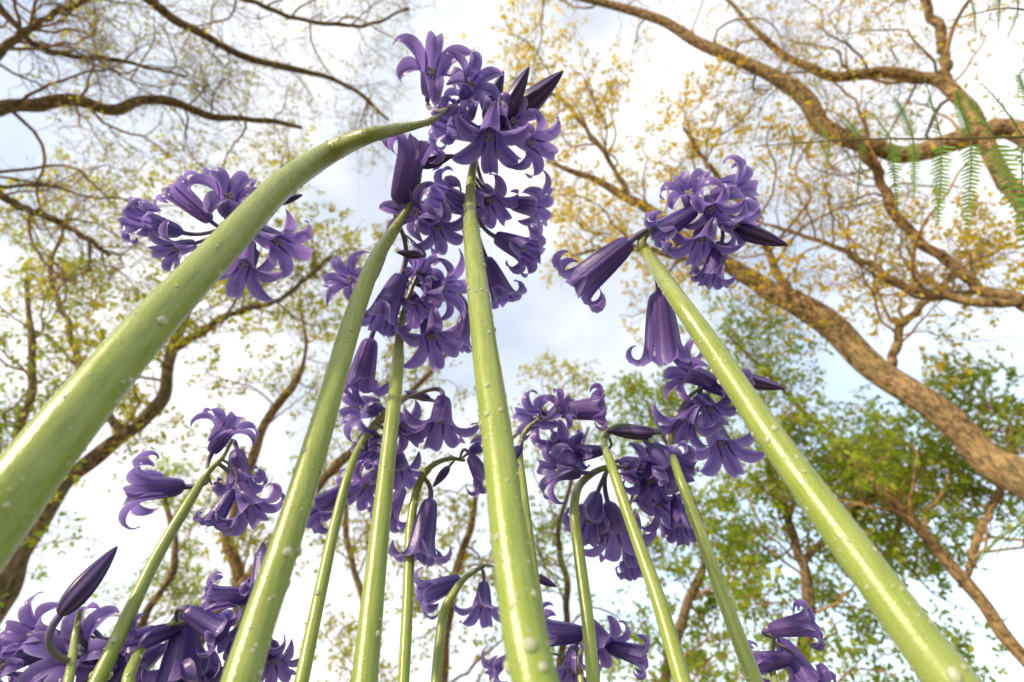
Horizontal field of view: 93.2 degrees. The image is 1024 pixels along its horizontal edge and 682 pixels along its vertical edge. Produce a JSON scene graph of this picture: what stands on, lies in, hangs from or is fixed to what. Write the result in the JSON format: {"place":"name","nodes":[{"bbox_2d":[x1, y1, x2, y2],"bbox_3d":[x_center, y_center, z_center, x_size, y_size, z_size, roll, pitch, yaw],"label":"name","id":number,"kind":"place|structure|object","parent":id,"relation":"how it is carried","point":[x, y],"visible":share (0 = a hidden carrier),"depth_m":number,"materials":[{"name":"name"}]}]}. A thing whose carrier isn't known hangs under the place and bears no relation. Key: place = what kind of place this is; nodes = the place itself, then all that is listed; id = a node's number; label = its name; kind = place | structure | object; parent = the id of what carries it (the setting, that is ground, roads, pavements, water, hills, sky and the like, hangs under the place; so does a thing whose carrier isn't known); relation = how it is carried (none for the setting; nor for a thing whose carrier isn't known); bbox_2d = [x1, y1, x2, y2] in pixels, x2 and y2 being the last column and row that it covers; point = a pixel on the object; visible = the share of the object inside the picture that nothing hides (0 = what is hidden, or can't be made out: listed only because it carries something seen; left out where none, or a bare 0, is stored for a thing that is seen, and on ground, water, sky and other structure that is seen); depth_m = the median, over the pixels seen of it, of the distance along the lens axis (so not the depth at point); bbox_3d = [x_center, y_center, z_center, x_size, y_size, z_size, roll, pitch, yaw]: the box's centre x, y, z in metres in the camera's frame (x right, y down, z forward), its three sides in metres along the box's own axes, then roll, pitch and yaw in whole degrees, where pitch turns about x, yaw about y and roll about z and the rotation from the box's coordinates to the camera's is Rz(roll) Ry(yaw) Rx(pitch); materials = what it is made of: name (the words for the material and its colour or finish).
{"place":"outdoors","nodes":[
{"label":"outdoors","id":0,"kind":"place"},
{"bbox_2d":[0,0,1023,681],"label":"sky","id":1,"kind":"structure","parent":0,"point":[558,320],"materials":[{"name":"white"}]},
{"bbox_3d":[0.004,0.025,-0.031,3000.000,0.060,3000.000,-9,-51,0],"label":"ground","id":2,"kind":"structure","parent":0,"visible":0},
{"bbox_2d":[0,230,132,630],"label":"oak tree","id":3,"kind":"object","parent":2,"relation":"on","point":[8,571],"visible":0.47,"depth_m":8.73,"materials":[{"name":"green plant"}]},
{"bbox_2d":[0,546,138,681],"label":"bluebell","id":4,"kind":"object","parent":2,"relation":"on","point":[71,649],"visible":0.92,"depth_m":0.16,"materials":[{"name":"purple plant"}]},
{"bbox_2d":[0,0,317,366],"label":"oak tree","id":5,"kind":"object","parent":2,"relation":"on","point":[26,103],"visible":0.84,"depth_m":9.30,"materials":[{"name":"brown plant"}]},
{"bbox_2d":[115,604,240,681],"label":"bluebell","id":6,"kind":"object","parent":2,"relation":"on","point":[187,657],"visible":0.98,"depth_m":0.17,"materials":[{"name":"purple plant"}]},
{"bbox_2d":[88,407,284,681],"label":"bluebell","id":7,"kind":"object","parent":2,"relation":"on","point":[241,488],"visible":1,"depth_m":0.21,"materials":[{"name":"purple plant"}]},
{"bbox_2d":[0,112,412,624],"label":"oak tree","id":8,"kind":"object","parent":2,"relation":"on","point":[123,432],"visible":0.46,"depth_m":10.44,"materials":[{"name":"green plant"}]},
{"bbox_2d":[118,167,313,301],"bbox_3d":[-0.196,0.034,0.123,0.244,0.278,0.072,-9,-51,0],"label":"bluebell","id":9,"kind":"object","parent":2,"relation":"on","point":[227,197],"visible":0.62,"depth_m":0.20,"materials":[{"name":"purple plant"}]},
{"bbox_2d":[0,0,447,184],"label":"oak tree","id":10,"kind":"object","parent":2,"relation":"on","point":[166,13],"visible":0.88,"depth_m":9.94,"materials":[{"name":"brown plant"}]},
{"bbox_2d":[199,542,300,681],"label":"bluebell","id":11,"kind":"object","parent":2,"relation":"on","point":[278,662],"visible":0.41,"depth_m":0.18,"materials":[{"name":"purple plant"}]},
{"bbox_2d":[0,30,503,572],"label":"bluebell","id":12,"kind":"object","parent":2,"relation":"on","point":[42,452],"visible":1,"depth_m":0.12,"materials":[{"name":"green plant"}]},
{"bbox_2d":[159,264,476,646],"bbox_3d":[-3.842,3.657,10.415,7.922,13.062,6.270,-9,-51,0],"label":"oak tree","id":13,"kind":"object","parent":2,"relation":"on","point":[231,552],"visible":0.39,"depth_m":11.92,"materials":[{"name":"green plant"}]},
{"bbox_2d":[220,133,463,681],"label":"bluebell","id":14,"kind":"object","parent":2,"relation":"on","point":[417,215],"visible":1,"depth_m":0.16,"materials":[{"name":"green plant"}]},
{"bbox_2d":[83,370,676,673],"bbox_3d":[-3.257,7.602,12.920,15.826,11.853,8.223,-5,-51,-4],"label":"oak tree","id":15,"kind":"object","parent":2,"relation":"on","point":[171,573],"visible":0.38,"depth_m":13.47,"materials":[{"name":"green plant"}]},
{"bbox_2d":[294,377,479,681],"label":"bluebell","id":16,"kind":"object","parent":2,"relation":"on","point":[437,427],"visible":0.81,"depth_m":0.23,"materials":[{"name":"purple plant"}]},
{"bbox_2d":[345,247,471,681],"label":"bluebell","id":17,"kind":"object","parent":2,"relation":"on","point":[433,341],"visible":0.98,"depth_m":0.23,"materials":[{"name":"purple plant"}]},
{"bbox_2d":[388,422,485,681],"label":"bluebell","id":18,"kind":"object","parent":2,"relation":"on","point":[420,535],"visible":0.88,"depth_m":0.22,"materials":[{"name":"purple plant"}]},
{"bbox_2d":[297,347,604,681],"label":"oak tree","id":19,"kind":"object","parent":2,"relation":"on","point":[463,555],"visible":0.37,"depth_m":13.30,"materials":[{"name":"brown plant"}]},
{"bbox_2d":[414,564,556,681],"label":"bluebell","id":20,"kind":"object","parent":2,"relation":"on","point":[482,609],"visible":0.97,"depth_m":0.25,"materials":[{"name":"purple plant"}]},
{"bbox_2d":[423,67,563,681],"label":"bluebell","id":21,"kind":"object","parent":2,"relation":"on","point":[495,134],"visible":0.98,"depth_m":0.21,"materials":[{"name":"green plant"}]},
{"bbox_2d":[512,383,607,629],"bbox_3d":[0.078,0.158,0.215,0.164,0.212,0.235,-9,-51,0],"label":"bluebell","id":22,"kind":"object","parent":2,"relation":"on","point":[534,419],"visible":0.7,"depth_m":0.22,"materials":[{"name":"purple plant"}]},
{"bbox_2d":[480,601,650,681],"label":"bluebell","id":23,"kind":"object","parent":2,"relation":"on","point":[613,643],"visible":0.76,"depth_m":0.23,"materials":[{"name":"purple plant"}]},
{"bbox_2d":[536,438,696,681],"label":"bluebell","id":24,"kind":"object","parent":2,"relation":"on","point":[593,520],"visible":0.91,"depth_m":0.22,"materials":[{"name":"purple plant"}]},
{"bbox_2d":[570,423,697,681],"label":"bluebell","id":25,"kind":"object","parent":2,"relation":"on","point":[657,472],"visible":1,"depth_m":0.20,"materials":[{"name":"green plant"}]},
{"bbox_2d":[588,364,784,681],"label":"oak tree","id":26,"kind":"object","parent":2,"relation":"on","point":[694,592],"visible":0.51,"depth_m":10.93,"materials":[{"name":"green plant"}]},
{"bbox_2d":[652,338,784,681],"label":"bluebell","id":27,"kind":"object","parent":2,"relation":"on","point":[723,448],"visible":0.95,"depth_m":0.23,"materials":[{"name":"purple plant"}]},
{"bbox_2d":[456,0,1023,501],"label":"oak tree","id":28,"kind":"object","parent":2,"relation":"on","point":[976,446],"visible":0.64,"depth_m":9.80,"materials":[{"name":"brown plant"}]},
{"bbox_2d":[499,0,1023,342],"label":"oak tree","id":29,"kind":"object","parent":2,"relation":"on","point":[804,97],"visible":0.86,"depth_m":8.78,"materials":[{"name":"brown plant"}]},
{"bbox_2d":[551,155,980,681],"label":"bluebell","id":30,"kind":"object","parent":2,"relation":"on","point":[928,651],"visible":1,"depth_m":0.16,"materials":[{"name":"green plant"}]},
{"bbox_2d":[748,599,836,681],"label":"bluebell","id":31,"kind":"object","parent":2,"relation":"on","point":[790,658],"visible":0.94,"depth_m":0.20,"materials":[{"name":"purple plant"}]},
{"bbox_2d":[678,285,1023,667],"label":"oak tree","id":32,"kind":"object","parent":2,"relation":"on","point":[974,592],"visible":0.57,"depth_m":9.21,"materials":[{"name":"green plant"}]},
{"bbox_2d":[683,374,1020,681],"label":"oak tree","id":33,"kind":"object","parent":2,"relation":"on","point":[787,509],"visible":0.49,"depth_m":9.71,"materials":[{"name":"green plant"}]},
{"bbox_2d":[767,410,1009,681],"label":"oak tree","id":34,"kind":"object","parent":2,"relation":"on","point":[796,582],"visible":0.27,"depth_m":10.75,"materials":[{"name":"green plant"}]},
{"bbox_2d":[754,0,1023,246],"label":"bracken fern","id":35,"kind":"object","parent":2,"relation":"on","point":[959,108],"visible":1,"depth_m":0.48,"materials":[{"name":"green plant"}]},
{"bbox_2d":[964,509,1023,566],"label":"bracken fern","id":36,"kind":"object","parent":2,"relation":"on","point":[1003,534],"visible":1,"depth_m":0.51,"materials":[{"name":"green plant"}]}
]}

